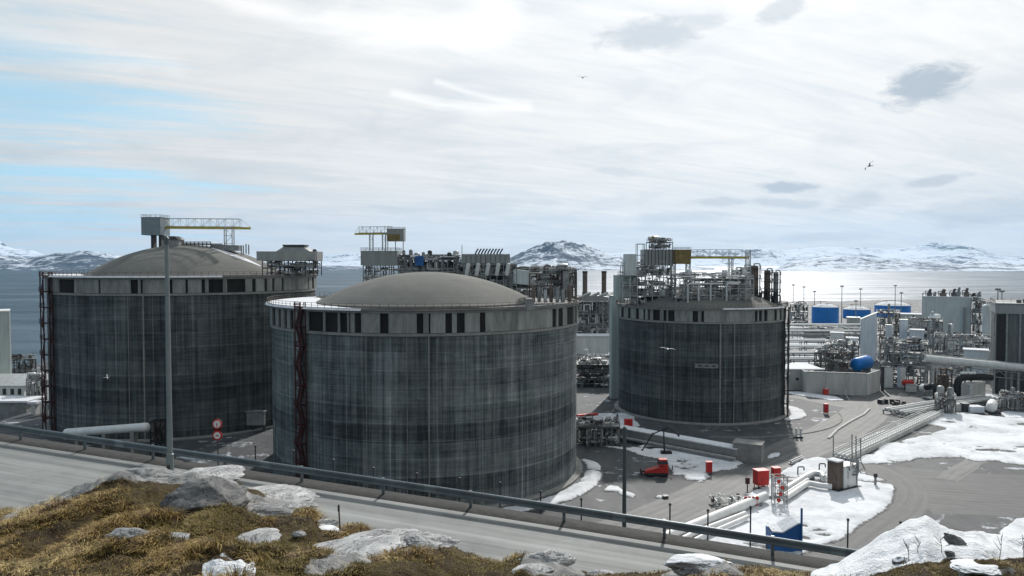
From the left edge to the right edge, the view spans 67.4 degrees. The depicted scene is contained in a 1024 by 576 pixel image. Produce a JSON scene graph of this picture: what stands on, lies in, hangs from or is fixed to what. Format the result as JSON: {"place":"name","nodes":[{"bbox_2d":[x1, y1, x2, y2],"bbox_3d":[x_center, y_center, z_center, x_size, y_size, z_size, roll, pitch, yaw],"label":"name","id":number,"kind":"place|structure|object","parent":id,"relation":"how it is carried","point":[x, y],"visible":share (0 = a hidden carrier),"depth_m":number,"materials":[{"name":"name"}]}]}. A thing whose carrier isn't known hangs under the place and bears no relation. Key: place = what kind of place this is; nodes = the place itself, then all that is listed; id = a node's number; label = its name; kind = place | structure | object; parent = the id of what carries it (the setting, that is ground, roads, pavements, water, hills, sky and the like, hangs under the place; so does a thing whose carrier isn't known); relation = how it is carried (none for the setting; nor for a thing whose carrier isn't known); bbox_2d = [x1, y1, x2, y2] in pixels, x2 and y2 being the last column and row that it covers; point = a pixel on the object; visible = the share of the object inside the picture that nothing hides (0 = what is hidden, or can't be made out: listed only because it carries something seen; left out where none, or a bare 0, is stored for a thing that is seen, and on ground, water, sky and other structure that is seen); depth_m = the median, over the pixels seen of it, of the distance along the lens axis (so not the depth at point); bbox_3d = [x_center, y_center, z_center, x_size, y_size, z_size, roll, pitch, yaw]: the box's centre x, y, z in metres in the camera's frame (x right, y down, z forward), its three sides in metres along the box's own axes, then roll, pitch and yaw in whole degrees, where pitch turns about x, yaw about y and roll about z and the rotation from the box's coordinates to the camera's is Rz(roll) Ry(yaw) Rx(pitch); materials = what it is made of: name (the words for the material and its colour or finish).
{"place":"outdoors","nodes":[
{"label":"outdoors","id":0,"kind":"place"},
{"bbox_2d":[0,309,11,373],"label":"tall block","id":1,"kind":"structure","parent":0,"point":[5,344],"depth_m":300.06,"materials":[{"name":"white paint"}]},
{"bbox_2d":[0,374,48,399],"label":"office building","id":2,"kind":"structure","parent":0,"point":[12,384],"depth_m":270.10,"materials":[{"name":"metal"}]},
{"bbox_2d":[0,251,394,269],"bbox_3d":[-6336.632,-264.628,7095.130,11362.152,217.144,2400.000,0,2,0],"label":"mountain range","id":3,"kind":"structure","parent":0,"point":[84,260],"depth_m":6423.80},
{"bbox_2d":[0,442,815,573],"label":"road","id":4,"kind":"structure","parent":0,"point":[29,475],"depth_m":30.43,"materials":[{"name":"asphalt"}]},
{"bbox_2d":[0,434,839,568],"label":"road verge","id":5,"kind":"structure","parent":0,"point":[716,546],"depth_m":32.07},
{"bbox_2d":[0,423,856,556],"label":"guardrail","id":6,"kind":"object","parent":5,"relation":"on","point":[664,524],"visible":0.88,"depth_m":32.09,"materials":[{"name":"metal"}]},
{"bbox_2d":[360,247,575,297],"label":"process building","id":7,"kind":"structure","parent":0,"point":[499,268],"depth_m":329.96,"materials":[{"name":"metal"}]},
{"bbox_2d":[355,226,405,250],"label":"roof crane","id":8,"kind":"object","parent":7,"relation":"on","point":[395,234],"visible":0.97,"depth_m":332.53,"materials":[{"name":"metal"}]},
{"bbox_2d":[0,469,1023,575],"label":"hillside","id":9,"kind":"structure","parent":0,"point":[876,555],"depth_m":11.33,"materials":[{"name":"plant"}]},
{"bbox_2d":[105,528,152,540],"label":"granite boulder","id":10,"kind":"object","parent":9,"relation":"on","point":[124,532],"visible":0.76,"depth_m":11.29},
{"bbox_2d":[125,467,182,478],"bbox_3d":[-8.622,4.462,18.346,1.601,0.310,0.834,0,2,0],"label":"snow patch","id":11,"kind":"object","parent":9,"relation":"on","point":[147,472],"visible":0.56,"depth_m":18.24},
{"bbox_2d":[164,236,173,470],"bbox_3d":[-10.057,2.431,22.490,0.207,7.901,0.217,0,2,0],"label":"lamp post","id":12,"kind":"object","parent":9,"relation":"on","point":[170,460],"visible":0.77,"depth_m":22.44,"materials":[{"name":"metal"}]},
{"bbox_2d":[160,477,250,516],"bbox_3d":[-5.879,4.066,14.772,1.624,0.731,1.368,0,2,0],"label":"granite boulder","id":13,"kind":"object","parent":9,"relation":"on","point":[194,496],"visible":0.73,"depth_m":14.50,"materials":[{"name":"stone"}]},
{"bbox_2d":[183,465,245,480],"bbox_3d":[-7.284,4.546,18.694,1.531,0.216,1.408,-1,2,-22],"label":"granite boulder","id":14,"kind":"object","parent":9,"relation":"on","point":[232,472],"visible":0.67,"depth_m":18.73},
{"bbox_2d":[212,418,221,465],"bbox_3d":[-14.867,8.372,38.797,0.500,3.622,0.150,0,2,0],"label":"road sign","id":15,"kind":"object","parent":9,"relation":"on","point":[217,431],"visible":0.99,"depth_m":38.72,"materials":[{"name":"metal"}]},
{"bbox_2d":[237,528,281,543],"bbox_3d":[-4.375,4.203,12.820,1.128,0.224,0.972,0,2,0],"label":"granite boulder","id":16,"kind":"object","parent":9,"relation":"on","point":[262,534],"visible":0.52,"depth_m":12.77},
{"bbox_2d":[245,502,292,516],"bbox_3d":[-4.978,4.412,15.225,0.917,0.252,1.159,-2,3,-45],"label":"granite boulder","id":17,"kind":"object","parent":9,"relation":"on","point":[266,509],"visible":0.51,"depth_m":15.06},
{"bbox_2d":[247,484,320,501],"bbox_3d":[-5.856,5.096,18.926,2.272,0.210,1.628,0,2,0],"label":"granite boulder","id":18,"kind":"object","parent":9,"relation":"on","point":[285,492],"visible":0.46,"depth_m":18.89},
{"bbox_2d":[313,529,402,557],"bbox_3d":[-2.501,3.960,11.536,1.669,0.353,1.663,2,2,39],"label":"granite boulder","id":19,"kind":"object","parent":9,"relation":"on","point":[368,543],"visible":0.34,"depth_m":11.58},
{"bbox_2d":[392,528,432,547],"bbox_3d":[-2.106,4.478,13.619,1.054,0.181,1.194,2,2,39],"label":"snow patch","id":20,"kind":"object","parent":9,"relation":"on","point":[403,533],"visible":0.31,"depth_m":13.76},
{"bbox_2d":[404,534,459,548],"bbox_3d":[-1.359,4.324,13.113,0.968,0.207,0.613,0,2,0],"label":"granite boulder","id":21,"kind":"object","parent":9,"relation":"on","point":[445,541],"visible":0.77,"depth_m":13.01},
{"bbox_2d":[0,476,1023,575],"bbox_3d":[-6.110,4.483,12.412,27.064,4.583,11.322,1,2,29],"label":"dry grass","id":22,"kind":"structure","parent":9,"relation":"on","point":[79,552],"depth_m":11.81,"materials":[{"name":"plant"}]},
{"bbox_2d":[511,563,554,573],"bbox_3d":[0.297,4.007,10.895,0.547,0.119,0.494,-2,3,-45],"label":"snow patch","id":23,"kind":"object","parent":9,"relation":"on","point":[541,568],"visible":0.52,"depth_m":10.89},
{"bbox_2d":[518,549,576,566],"bbox_3d":[0.613,4.734,13.398,1.033,0.292,0.604,0,2,0],"label":"granite boulder","id":24,"kind":"object","parent":9,"relation":"on","point":[556,556],"visible":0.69,"depth_m":13.28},
{"bbox_2d":[663,553,733,575],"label":"granite boulder","id":25,"kind":"object","parent":9,"relation":"on","point":[683,564],"visible":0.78,"depth_m":10.86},
{"bbox_2d":[949,559,1001,575],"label":"granite boulder","id":26,"kind":"object","parent":9,"relation":"on","point":[968,566],"visible":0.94,"depth_m":9.54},
{"bbox_2d":[0,298,1023,537],"bbox_3d":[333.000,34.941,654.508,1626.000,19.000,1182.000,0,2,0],"label":"paved ground","id":27,"kind":"structure","parent":0,"point":[644,489],"depth_m":206.03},
{"bbox_2d":[0,396,43,419],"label":"flat shed","id":28,"kind":"structure","parent":27,"relation":"on","point":[11,406],"depth_m":251.98,"materials":[{"name":"grey paint"}]},
{"bbox_2d":[11,353,36,373],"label":"jetty frame","id":29,"kind":"object","parent":27,"relation":"on","point":[29,366],"visible":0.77,"depth_m":342.63,"materials":[{"name":"metal"}]},
{"bbox_2d":[26,372,46,408],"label":"process module","id":30,"kind":"object","parent":27,"relation":"on","point":[33,389],"visible":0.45,"depth_m":264.21,"materials":[{"name":"grey paint"}]},
{"bbox_2d":[63,423,149,453],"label":"snowy pipe","id":31,"kind":"object","parent":27,"relation":"on","point":[133,430],"visible":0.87,"depth_m":189.22,"materials":[{"name":"metal"}]},
{"bbox_2d":[149,419,166,457],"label":"valve rack","id":32,"kind":"object","parent":27,"relation":"on","point":[159,433],"visible":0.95,"depth_m":187.39,"materials":[{"name":"brown metal"}]},
{"bbox_2d":[38,245,318,441],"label":"storage tank","id":33,"kind":"object","parent":27,"relation":"on","point":[99,329],"visible":0.81,"depth_m":206.14,"materials":[{"name":"concrete"}]},
{"bbox_2d":[50,276,222,277],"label":"railing","id":34,"kind":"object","parent":33,"relation":"on","point":[137,276],"depth_m":201.27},
{"bbox_2d":[141,214,250,251],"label":"roof crane","id":35,"kind":"object","parent":33,"relation":"on","point":[155,227],"visible":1,"depth_m":235.65,"materials":[{"name":"metal"}]},
{"bbox_2d":[183,242,248,254],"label":"roof pipe rack","id":36,"kind":"object","parent":33,"relation":"on","point":[221,246],"visible":0.91,"depth_m":234.70,"materials":[{"name":"metal"}]},
{"bbox_2d":[256,245,322,275],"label":"valve platform","id":37,"kind":"structure","parent":33,"relation":"on","point":[296,253],"depth_m":221.87,"materials":[{"name":"metal"}]},
{"bbox_2d":[244,410,266,431],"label":"control shelter","id":38,"kind":"object","parent":27,"relation":"on","point":[255,417],"visible":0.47,"depth_m":213.32,"materials":[{"name":"grey paint"}]},
{"bbox_2d":[267,272,582,507],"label":"storage tank","id":39,"kind":"object","parent":27,"relation":"on","point":[443,379],"visible":0.91,"depth_m":163.31,"materials":[{"name":"concrete"}]},
{"bbox_2d":[270,297,363,310],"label":"roof snow","id":40,"kind":"structure","parent":39,"relation":"on","point":[300,299],"depth_m":189.89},
{"bbox_2d":[529,264,578,302],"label":"pipework platform","id":41,"kind":"structure","parent":39,"relation":"on","point":[564,283],"depth_m":185.91,"materials":[{"name":"grey metal"}]},
{"bbox_2d":[504,459,603,511],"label":"snow patch","id":42,"kind":"object","parent":27,"relation":"on","point":[591,478],"visible":0.79,"depth_m":175.94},
{"bbox_2d":[576,356,608,387],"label":"process module","id":43,"kind":"object","parent":27,"relation":"on","point":[601,366],"visible":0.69,"depth_m":320.54,"materials":[{"name":"metal"}]},
{"bbox_2d":[576,414,620,446],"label":"process module","id":44,"kind":"object","parent":27,"relation":"on","point":[588,428],"visible":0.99,"depth_m":218.04,"materials":[{"name":"metal"}]},
{"bbox_2d":[587,412,639,426],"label":"snow patch","id":45,"kind":"object","parent":27,"relation":"on","point":[622,416],"visible":0.26,"depth_m":257.92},
{"bbox_2d":[609,295,621,398],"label":"stair tower","id":46,"kind":"structure","parent":27,"relation":"on","point":[613,353],"depth_m":293.10,"materials":[{"name":"metal"}]},
{"bbox_2d":[622,426,626,526],"bbox_3d":[5.907,11.498,40.398,0.292,8.520,0.306,0,2,0],"label":"lamp post","id":47,"kind":"object","parent":27,"relation":"on","point":[624,478],"visible":0.6,"depth_m":40.27,"materials":[{"name":"metal"}]},
{"bbox_2d":[640,458,672,476],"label":"red machine","id":48,"kind":"object","parent":27,"relation":"on","point":[660,469],"visible":1,"depth_m":186.77,"materials":[{"name":"paint"}]},
{"bbox_2d":[606,424,737,460],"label":"covered duct","id":49,"kind":"object","parent":27,"relation":"on","point":[710,446],"visible":0.73,"depth_m":211.51,"materials":[{"name":"metal"}]},
{"bbox_2d":[602,443,742,481],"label":"snow field","id":50,"kind":"structure","parent":27,"relation":"on","point":[694,464],"depth_m":199.62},
{"bbox_2d":[614,289,790,425],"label":"storage tank","id":51,"kind":"object","parent":27,"relation":"on","point":[719,366],"visible":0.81,"depth_m":249.66,"materials":[{"name":"concrete"}]},
{"bbox_2d":[613,236,674,305],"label":"process tower","id":52,"kind":"structure","parent":51,"relation":"on","point":[627,283],"depth_m":263.06,"materials":[{"name":"metal"}]},
{"bbox_2d":[670,247,750,293],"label":"roof crane","id":53,"kind":"object","parent":51,"relation":"on","point":[685,257],"visible":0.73,"depth_m":263.01,"materials":[{"name":"metal"}]},
{"bbox_2d":[668,269,753,302],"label":"roof pipework","id":54,"kind":"object","parent":51,"relation":"on","point":[710,284],"visible":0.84,"depth_m":254.29,"materials":[{"name":"metal"}]},
{"bbox_2d":[749,263,766,299],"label":"process column","id":55,"kind":"structure","parent":51,"relation":"on","point":[756,272],"depth_m":274.67,"materials":[{"name":"grey metal"}]},
{"bbox_2d":[759,268,780,302],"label":"process column","id":56,"kind":"structure","parent":51,"relation":"on","point":[767,278],"depth_m":275.11,"materials":[{"name":"grey metal"}]},
{"bbox_2d":[770,270,780,304],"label":"process column","id":57,"kind":"structure","parent":51,"relation":"on","point":[776,282],"depth_m":275.42,"materials":[{"name":"metal"}]},
{"bbox_2d":[662,492,782,538],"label":"pipeline","id":58,"kind":"object","parent":27,"relation":"on","point":[733,510],"visible":0.52,"depth_m":152.33,"materials":[{"name":"white paint"}]},
{"bbox_2d":[732,438,764,463],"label":"concrete chamber","id":59,"kind":"object","parent":27,"relation":"on","point":[750,451],"visible":0.93,"depth_m":199.88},
{"bbox_2d":[771,474,787,503],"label":"valve stand","id":60,"kind":"object","parent":27,"relation":"on","point":[783,487],"visible":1,"depth_m":164.64,"materials":[{"name":"grey paint"}]},
{"bbox_2d":[765,508,802,551],"bbox_3d":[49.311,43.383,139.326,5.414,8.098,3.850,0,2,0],"label":"dumpster","id":61,"kind":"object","parent":27,"relation":"on","point":[790,526],"depth_m":137.77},
{"bbox_2d":[682,457,896,554],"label":"snow field","id":62,"kind":"structure","parent":27,"relation":"on","point":[828,512],"depth_m":161.51,"materials":[{"name":"snow"}]},
{"bbox_2d":[709,493,750,504],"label":"manifold","id":63,"kind":"object","parent":62,"relation":"on","point":[731,498],"visible":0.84,"depth_m":165.20,"materials":[{"name":"paint"}]},
{"bbox_2d":[783,405,807,420],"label":"snow patch","id":64,"kind":"object","parent":27,"relation":"on","point":[796,413],"visible":0.87,"depth_m":261.09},
{"bbox_2d":[790,301,807,326],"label":"process module","id":65,"kind":"object","parent":27,"relation":"on","point":[798,305],"visible":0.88,"depth_m":602.98,"materials":[{"name":"metal"}]},
{"bbox_2d":[785,363,823,389],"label":"snow roofed shed","id":66,"kind":"structure","parent":27,"relation":"on","point":[795,376],"depth_m":313.73,"materials":[{"name":"snow"}]},
{"bbox_2d":[782,470,831,500],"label":"pipeline","id":67,"kind":"object","parent":27,"relation":"on","point":[800,483],"visible":0.96,"depth_m":175.15,"materials":[{"name":"white paint"}]},
{"bbox_2d":[789,391,844,400],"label":"snow patch","id":68,"kind":"object","parent":27,"relation":"on","point":[821,396],"visible":0.98,"depth_m":297.30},
{"bbox_2d":[785,330,859,343],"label":"pipe rack","id":69,"kind":"object","parent":27,"relation":"on","point":[818,334],"visible":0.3,"depth_m":481.42,"materials":[{"name":"metal"}]},
{"bbox_2d":[811,301,838,322],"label":"blue tank","id":70,"kind":"object","parent":27,"relation":"on","point":[825,313],"visible":0.99,"depth_m":654.60,"materials":[{"name":"metal"}]},
{"bbox_2d":[814,344,847,371],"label":"process module","id":71,"kind":"object","parent":27,"relation":"on","point":[838,365],"visible":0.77,"depth_m":338.60,"materials":[{"name":"grey metal"}]},
{"bbox_2d":[803,325,859,341],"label":"rack","id":72,"kind":"object","parent":27,"relation":"on","point":[826,327],"visible":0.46,"depth_m":504.88,"materials":[{"name":"metal"}]},
{"bbox_2d":[791,362,884,395],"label":"concrete enclosure","id":73,"kind":"object","parent":27,"relation":"on","point":[844,383],"visible":0.9,"depth_m":303.16,"materials":[{"name":"grey paint"}]},
{"bbox_2d":[825,338,858,369],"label":"process module","id":74,"kind":"object","parent":27,"relation":"on","point":[846,344],"visible":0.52,"depth_m":374.33,"materials":[{"name":"grey metal"}]},
{"bbox_2d":[826,456,860,491],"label":"skid unit","id":75,"kind":"object","parent":27,"relation":"on","point":[842,474],"visible":1,"depth_m":175.48,"materials":[{"name":"grey metal"}]},
{"bbox_2d":[843,304,870,317],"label":"blue tank","id":76,"kind":"object","parent":27,"relation":"on","point":[861,312],"visible":0.88,"depth_m":714.49,"materials":[{"name":"metal"}]},
{"bbox_2d":[850,354,873,372],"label":"blue vessel","id":77,"kind":"object","parent":27,"relation":"on","point":[863,364],"visible":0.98,"depth_m":337.12,"materials":[{"name":"paint"}]},
{"bbox_2d":[860,312,876,360],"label":"cold box","id":78,"kind":"object","parent":27,"relation":"on","point":[868,330],"visible":0.89,"depth_m":405.98,"materials":[{"name":"silver metal"}]},
{"bbox_2d":[832,407,943,460],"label":"pipe trough","id":79,"kind":"object","parent":27,"relation":"on","point":[889,435],"visible":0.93,"depth_m":226.75,"materials":[{"name":"paint"}]},
{"bbox_2d":[876,304,899,357],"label":"process module","id":80,"kind":"object","parent":27,"relation":"on","point":[888,311],"visible":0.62,"depth_m":421.86,"materials":[{"name":"grey metal"}]},
{"bbox_2d":[874,300,910,316],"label":"blue tank","id":81,"kind":"object","parent":27,"relation":"on","point":[894,305],"visible":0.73,"depth_m":733.62,"materials":[{"name":"metal"}]},
{"bbox_2d":[879,336,928,384],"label":"process module","id":82,"kind":"object","parent":27,"relation":"on","point":[895,361],"visible":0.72,"depth_m":324.46,"materials":[{"name":"grey paint"}]},
{"bbox_2d":[906,312,942,355],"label":"process module","id":83,"kind":"object","parent":27,"relation":"on","point":[928,331],"visible":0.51,"depth_m":431.48,"materials":[{"name":"grey paint"}]},
{"bbox_2d":[857,412,1023,465],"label":"snow field","id":84,"kind":"structure","parent":27,"relation":"on","point":[965,435],"depth_m":219.61,"materials":[{"name":"snow"}]},
{"bbox_2d":[882,394,998,418],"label":"pipe bundle","id":85,"kind":"object","parent":27,"relation":"on","point":[912,408],"visible":0.66,"depth_m":269.38,"materials":[{"name":"paint"}]},
{"bbox_2d":[934,368,952,392],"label":"steel column","id":86,"kind":"structure","parent":27,"relation":"on","point":[943,379],"depth_m":295.32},
{"bbox_2d":[934,385,955,413],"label":"process module","id":87,"kind":"object","parent":27,"relation":"on","point":[948,396],"visible":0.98,"depth_m":263.84,"materials":[{"name":"grey metal"}]},
{"bbox_2d":[922,287,980,346],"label":"machine hall","id":88,"kind":"structure","parent":27,"relation":"on","point":[954,308],"depth_m":480.18,"materials":[{"name":"metal"}]},
{"bbox_2d":[933,324,990,371],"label":"process module","id":89,"kind":"object","parent":27,"relation":"on","point":[954,338],"visible":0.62,"depth_m":370.35,"materials":[{"name":"grey paint"}]},
{"bbox_2d":[922,354,1023,398],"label":"pipe bridge","id":90,"kind":"structure","parent":27,"relation":"on","point":[1012,367],"depth_m":293.35,"materials":[{"name":"paint"}]},
{"bbox_2d":[953,371,993,396],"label":"elbow duct","id":91,"kind":"object","parent":27,"relation":"on","point":[965,376],"visible":0.86,"depth_m":290.86,"materials":[{"name":"metal"}]},
{"bbox_2d":[961,381,985,395],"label":"louvred box","id":92,"kind":"object","parent":27,"relation":"on","point":[972,388],"visible":0.77,"depth_m":289.17,"materials":[{"name":"paint"}]},
{"bbox_2d":[963,347,988,373],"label":"plant shed","id":93,"kind":"structure","parent":27,"relation":"on","point":[977,353],"depth_m":346.25,"materials":[{"name":"silver metal"}]},
{"bbox_2d":[970,296,984,346],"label":"process structure","id":94,"kind":"object","parent":27,"relation":"on","point":[976,328],"visible":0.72,"depth_m":472.04,"materials":[{"name":"grey paint"}]},
{"bbox_2d":[981,302,990,358],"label":"pale silo","id":95,"kind":"object","parent":27,"relation":"on","point":[986,317],"visible":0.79,"depth_m":401.35,"materials":[{"name":"metal"}]},
{"bbox_2d":[989,297,1023,394],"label":"louvred building","id":96,"kind":"structure","parent":27,"relation":"on","point":[1007,333],"depth_m":299.11,"materials":[{"name":"grey paint"}]},
{"bbox_2d":[998,387,1023,411],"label":"process module","id":97,"kind":"object","parent":27,"relation":"on","point":[1005,404],"visible":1,"depth_m":267.90,"materials":[{"name":"grey metal"}]},
{"bbox_2d":[0,266,1023,367],"bbox_3d":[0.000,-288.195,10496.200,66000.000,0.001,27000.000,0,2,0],"label":"sea","id":98,"kind":"structure","parent":0,"point":[19,296],"depth_m":1951.93,"materials":[{"name":"liquid"}]},
{"bbox_2d":[0,242,1023,265],"bbox_3d":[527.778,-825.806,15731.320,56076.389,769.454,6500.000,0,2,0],"label":"mountain range","id":99,"kind":"structure","parent":0,"point":[946,252],"depth_m":14299.69,"materials":[{"name":"snow"}]},
{"bbox_2d":[0,0,1023,257],"label":"sky","id":100,"kind":"structure","parent":0,"point":[465,126],"materials":[{"name":"white"}]},
{"bbox_2d":[577,333,608,359],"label":"shed","id":101,"kind":"structure","parent":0,"point":[592,343],"depth_m":386.18,"materials":[{"name":"grey paint"}]},
{"bbox_2d":[577,292,612,332],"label":"boiler house","id":102,"kind":"structure","parent":0,"point":[593,313],"depth_m":402.18,"materials":[{"name":"grey paint"}]},
{"bbox_2d":[510,240,713,269],"bbox_3d":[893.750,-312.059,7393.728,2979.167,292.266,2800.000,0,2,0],"label":"mountain","id":103,"kind":"structure","parent":0,"point":[581,256],"depth_m":6660.12,"materials":[{"name":"snow"}]},
{"bbox_2d":[597,375,929,532],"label":"access road","id":104,"kind":"structure","parent":0,"point":[691,502],"depth_m":199.92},
{"bbox_2d":[752,468,769,488],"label":"red cabinet","id":105,"kind":"object","parent":104,"relation":"on","point":[760,476],"visible":1,"depth_m":176.89,"materials":[{"name":"metal"}]},
{"bbox_2d":[785,394,865,408],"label":"access road","id":106,"kind":"structure","parent":0,"point":[849,404],"depth_m":285.68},
{"bbox_2d":[803,460,929,560],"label":"access road","id":107,"kind":"structure","parent":0,"point":[912,499],"depth_m":161.83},
{"bbox_2d":[761,255,1023,270],"bbox_3d":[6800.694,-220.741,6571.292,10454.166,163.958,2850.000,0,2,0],"label":"mountain range","id":108,"kind":"structure","parent":0,"point":[844,263],"depth_m":5900.51,"materials":[{"name":"snow"}]},
{"bbox_2d":[895,466,1023,517],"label":"access road","id":109,"kind":"structure","parent":0,"point":[1002,495],"depth_m":173.08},
{"bbox_2d":[997,517,1023,534],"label":"snow patch","id":110,"kind":"object","parent":109,"relation":"on","point":[1015,527],"visible":0.67,"depth_m":149.60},
{"bbox_2d":[935,459,988,481],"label":"access road","id":111,"kind":"structure","parent":0,"point":[957,472],"depth_m":192.18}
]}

